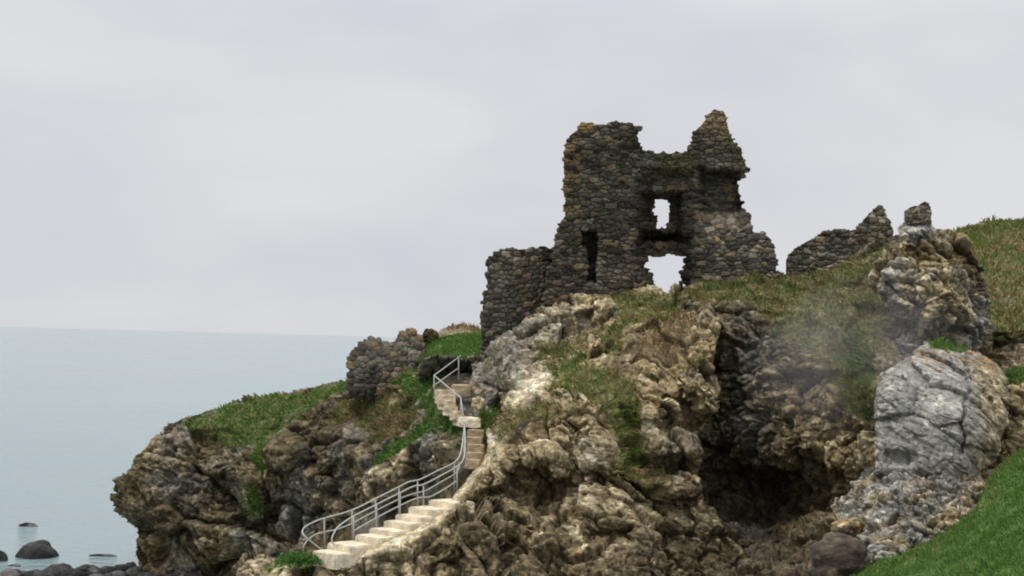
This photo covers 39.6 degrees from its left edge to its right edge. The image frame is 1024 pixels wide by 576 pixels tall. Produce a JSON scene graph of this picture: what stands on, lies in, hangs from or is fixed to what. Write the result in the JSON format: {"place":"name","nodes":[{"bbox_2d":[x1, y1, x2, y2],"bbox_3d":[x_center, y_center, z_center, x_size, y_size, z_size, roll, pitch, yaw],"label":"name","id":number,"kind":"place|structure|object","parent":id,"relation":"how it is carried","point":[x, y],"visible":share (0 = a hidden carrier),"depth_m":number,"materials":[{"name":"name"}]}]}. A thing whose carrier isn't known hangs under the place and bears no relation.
{"place":"outdoors","nodes":[
{"label":"outdoors","id":0,"kind":"place"},
{"bbox_2d":[0,327,418,571],"bbox_3d":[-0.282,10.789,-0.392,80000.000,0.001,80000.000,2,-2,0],"label":"sea","id":1,"kind":"structure","parent":0,"point":[86,415],"depth_m":218.16,"materials":[{"name":"liquid"}]},
{"bbox_2d":[0,550,7,561],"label":"boulder","id":2,"kind":"object","parent":1,"relation":"in","point":[3,556],"visible":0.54,"depth_m":65.51,"materials":[{"name":"stone"}]},
{"bbox_2d":[0,568,24,575],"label":"boulder","id":3,"kind":"object","parent":1,"relation":"in","point":[11,572],"visible":1,"depth_m":59.88,"materials":[{"name":"stone"}]},
{"bbox_2d":[8,564,20,566],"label":"boulder","id":4,"kind":"object","parent":1,"relation":"in","point":[13,565],"visible":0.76,"depth_m":64.11,"materials":[{"name":"stone"}]},
{"bbox_2d":[18,522,36,526],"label":"boulder","id":5,"kind":"object","parent":1,"relation":"in","point":[26,524],"visible":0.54,"depth_m":77.05,"materials":[{"name":"stone"}]},
{"bbox_2d":[23,569,44,575],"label":"boulder","id":6,"kind":"object","parent":1,"relation":"in","point":[36,572],"visible":0.86,"depth_m":60.56,"materials":[{"name":"stone"}]},
{"bbox_2d":[15,540,58,558],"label":"boulder","id":7,"kind":"object","parent":1,"relation":"in","point":[40,549],"visible":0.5,"depth_m":66.64,"materials":[{"name":"stone"}]},
{"bbox_2d":[42,563,70,575],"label":"boulder","id":8,"kind":"object","parent":1,"relation":"in","point":[55,569],"visible":0.6,"depth_m":61.77,"materials":[{"name":"stone"}]},
{"bbox_2d":[59,567,83,575],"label":"boulder","id":9,"kind":"object","parent":1,"relation":"in","point":[71,571],"visible":1,"depth_m":61.29,"materials":[{"name":"stone"}]},
{"bbox_2d":[79,568,90,575],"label":"boulder","id":10,"kind":"object","parent":1,"relation":"in","point":[85,571],"visible":0.54,"depth_m":62.13,"materials":[{"name":"stone"}]},
{"bbox_2d":[75,564,94,569],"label":"boulder","id":11,"kind":"object","parent":1,"relation":"in","point":[87,566],"visible":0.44,"depth_m":63.26,"materials":[{"name":"stone"}]},
{"bbox_2d":[89,566,106,573],"bbox_3d":[-18.309,12.701,62.691,1.064,0.909,0.905,2,-2,0],"label":"boulder","id":12,"kind":"object","parent":1,"relation":"in","point":[94,569],"visible":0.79,"depth_m":62.47,"materials":[{"name":"stone"}]},
{"bbox_2d":[89,573,108,575],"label":"boulder","id":13,"kind":"object","parent":1,"relation":"in","point":[97,574],"visible":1,"depth_m":60.33,"materials":[{"name":"stone"}]},
{"bbox_2d":[88,554,115,556],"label":"boulder","id":14,"kind":"object","parent":1,"relation":"in","point":[106,555],"visible":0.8,"depth_m":67.62,"materials":[{"name":"stone"}]},
{"bbox_2d":[101,566,115,572],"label":"boulder","id":15,"kind":"object","parent":1,"relation":"in","point":[108,569],"visible":0.51,"depth_m":63.10,"materials":[{"name":"stone"}]},
{"bbox_2d":[105,570,128,575],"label":"boulder","id":16,"kind":"object","parent":1,"relation":"in","point":[118,573],"visible":0.94,"depth_m":61.31,"materials":[{"name":"stone"}]},
{"bbox_2d":[114,564,129,571],"bbox_3d":[-17.564,12.768,63.638,1.003,0.828,0.877,2,-2,0],"label":"boulder","id":17,"kind":"object","parent":1,"relation":"in","point":[123,567],"visible":0.49,"depth_m":63.46,"materials":[{"name":"stone"}]},
{"bbox_2d":[126,562,136,567],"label":"boulder","id":18,"kind":"object","parent":1,"relation":"in","point":[131,564],"visible":0.27,"depth_m":64.14,"materials":[{"name":"stone"}]},
{"bbox_2d":[126,566,142,575],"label":"boulder","id":19,"kind":"object","parent":1,"relation":"in","point":[135,571],"visible":0.55,"depth_m":62.49,"materials":[{"name":"stone"}]},
{"bbox_2d":[137,572,156,575],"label":"boulder","id":20,"kind":"object","parent":1,"relation":"in","point":[146,574],"visible":1,"depth_m":61.36,"materials":[{"name":"stone"}]},
{"bbox_2d":[110,365,502,575],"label":"headland","id":21,"kind":"structure","parent":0,"point":[178,489],"depth_m":58.96,"materials":[{"name":"stone"}]},
{"bbox_2d":[183,366,501,520],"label":"headland grass","id":22,"kind":"structure","parent":21,"relation":"on","point":[406,414],"depth_m":57.34,"materials":[{"name":"green plant"}]},
{"bbox_2d":[471,396,484,410],"bbox_3d":[-1.088,3.706,45.606,0.419,0.497,0.396,2,-2,-16],"label":"boulder","id":23,"kind":"object","parent":22,"relation":"on","point":[478,403],"visible":1,"depth_m":45.45,"materials":[{"name":"stone"}]},
{"bbox_2d":[342,327,424,399],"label":"ruined wall","id":24,"kind":"structure","parent":21,"relation":"on","point":[373,365],"depth_m":55.59,"materials":[{"name":"grey stone"}]},
{"bbox_2d":[417,354,484,379],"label":"ruined wall","id":25,"kind":"structure","parent":21,"relation":"on","point":[430,366],"depth_m":49.68,"materials":[{"name":"grey stone"}]},
{"bbox_2d":[419,324,480,365],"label":"hillock","id":26,"kind":"structure","parent":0,"point":[445,331],"depth_m":58.45,"materials":[{"name":"plant"}]},
{"bbox_2d":[422,328,438,342],"bbox_3d":[-3.296,1.994,57.290,0.721,0.756,0.575,2,-2,0],"label":"boulder","id":27,"kind":"object","parent":26,"relation":"on","point":[430,334],"visible":0.84,"depth_m":57.08,"materials":[{"name":"stone"}]},
{"bbox_2d":[414,321,482,374],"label":"hillock grass","id":28,"kind":"structure","parent":26,"relation":"on","point":[446,347],"depth_m":55.87,"materials":[{"name":"green plant"}]},
{"bbox_2d":[231,281,748,575],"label":"crag","id":29,"kind":"structure","parent":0,"point":[555,496],"depth_m":41.24,"materials":[{"name":"brown stone"}]},
{"bbox_2d":[275,549,322,567],"bbox_3d":[-5.606,7.160,37.619,1.388,0.487,0.955,2,-2,0],"label":"leafy plant","id":30,"kind":"object","parent":29,"relation":"on","point":[298,559],"visible":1,"depth_m":37.47,"materials":[{"name":"green plant"}]},
{"bbox_2d":[313,384,484,569],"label":"staircase","id":31,"kind":"structure","parent":29,"relation":"on","point":[340,555],"depth_m":39.82,"materials":[{"name":"stone"}]},
{"bbox_2d":[302,424,464,552],"bbox_3d":[-3.151,5.689,40.983,1.082,3.227,7.430,0,-3,34],"label":"railing","id":32,"kind":"object","parent":31,"relation":"on","point":[351,511],"visible":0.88,"depth_m":39.78,"materials":[{"name":"metal"}]},
{"bbox_2d":[331,425,465,544],"bbox_3d":[-2.728,5.573,40.866,1.030,2.938,6.965,0,-2,28],"label":"railing","id":33,"kind":"object","parent":31,"relation":"on","point":[423,497],"visible":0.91,"depth_m":40.13,"materials":[{"name":"metal"}]},
{"bbox_2d":[433,355,464,423],"bbox_3d":[-2.100,3.408,46.552,1.008,2.393,3.970,2,-2,-5],"label":"railing","id":34,"kind":"object","parent":31,"relation":"on","point":[461,406],"visible":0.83,"depth_m":46.59,"materials":[{"name":"metal"}]},
{"bbox_2d":[261,285,712,573],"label":"crag grass","id":35,"kind":"structure","parent":29,"relation":"on","point":[668,317],"depth_m":44.20,"materials":[{"name":"green plant"}]},
{"bbox_2d":[479,109,779,354],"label":"castle tower","id":36,"kind":"structure","parent":29,"relation":"on","point":[610,237],"depth_m":50.29,"materials":[{"name":"grey stone"}]},
{"bbox_2d":[0,0,1023,336],"label":"sky","id":37,"kind":"structure","parent":0,"point":[302,167],"materials":[{"name":"grey"}]},
{"bbox_2d":[676,235,1017,575],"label":"hillside","id":38,"kind":"structure","parent":0,"point":[788,445],"depth_m":44.56,"materials":[{"name":"stone"}]},
{"bbox_2d":[677,238,902,418],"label":"hillside grass","id":39,"kind":"structure","parent":38,"relation":"on","point":[869,295],"depth_m":45.94,"materials":[{"name":"green plant"}]},
{"bbox_2d":[786,205,893,274],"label":"ruined wall","id":40,"kind":"structure","parent":38,"relation":"on","point":[824,249],"depth_m":51.98,"materials":[{"name":"grey stone"}]},
{"bbox_2d":[867,228,996,355],"bbox_3d":[13.603,0.534,44.203,5.865,5.009,3.290,3,-3,-36],"label":"rock pinnacle","id":41,"kind":"object","parent":38,"relation":"on","point":[933,286],"visible":0.77,"depth_m":43.03,"materials":[{"name":"grey stone"}]},
{"bbox_2d":[897,221,934,244],"bbox_3d":[12.456,-1.754,44.097,1.041,0.889,1.976,0,-2,31],"label":"boulder","id":42,"kind":"object","parent":41,"relation":"on","point":[913,233],"visible":0.88,"depth_m":43.65,"materials":[{"name":"stone"}]},
{"bbox_2d":[903,202,931,223],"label":"ruined wall","id":43,"kind":"structure","parent":42,"relation":"on","point":[921,213],"depth_m":43.78,"materials":[{"name":"grey stone"}]},
{"bbox_2d":[1003,367,1023,455],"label":"rock outcrop","id":44,"kind":"object","parent":38,"relation":"on","point":[1013,435],"visible":0.62,"depth_m":38.47,"materials":[{"name":"stone"}]},
{"bbox_2d":[1003,366,1023,382],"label":"outcrop grass","id":45,"kind":"structure","parent":44,"relation":"on","point":[1012,374],"depth_m":39.77,"materials":[{"name":"green plant"}]},
{"bbox_2d":[850,447,1023,575],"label":"lawn","id":46,"kind":"structure","parent":0,"point":[982,529],"depth_m":28.82,"materials":[{"name":"plant"}]},
{"bbox_2d":[807,532,872,575],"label":"boulder","id":47,"kind":"object","parent":46,"relation":"on","point":[836,554],"visible":0.94,"depth_m":30.16,"materials":[{"name":"stone"}]},
{"bbox_2d":[831,464,995,562],"bbox_3d":[10.095,5.363,34.068,4.430,2.254,7.433,1,-2,9],"label":"rock outcrop","id":48,"kind":"object","parent":46,"relation":"on","point":[893,513],"visible":0.73,"depth_m":33.34,"materials":[{"name":"grey stone"}]},
{"bbox_2d":[830,517,864,535],"bbox_3d":[7.947,5.650,33.606,0.892,0.479,0.739,2,-2,0],"label":"boulder","id":49,"kind":"object","parent":48,"relation":"on","point":[852,526],"visible":0.93,"depth_m":33.41,"materials":[{"name":"stone"}]},
{"bbox_2d":[873,341,1009,480],"bbox_3d":[11.332,3.176,37.208,3.207,3.584,5.541,0,-2,32],"label":"boulder","id":50,"kind":"object","parent":48,"relation":"on","point":[938,411],"visible":0.94,"depth_m":35.76,"materials":[{"name":"stone"}]},
{"bbox_2d":[928,336,972,352],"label":"grass","id":51,"kind":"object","parent":50,"relation":"on","point":[938,342],"visible":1,"depth_m":38.30,"materials":[{"name":"green plant"}]},
{"bbox_2d":[940,214,1023,372],"bbox_3d":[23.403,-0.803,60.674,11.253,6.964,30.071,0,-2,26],"label":"hill grass","id":52,"kind":"structure","parent":0,"point":[982,239],"depth_m":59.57,"materials":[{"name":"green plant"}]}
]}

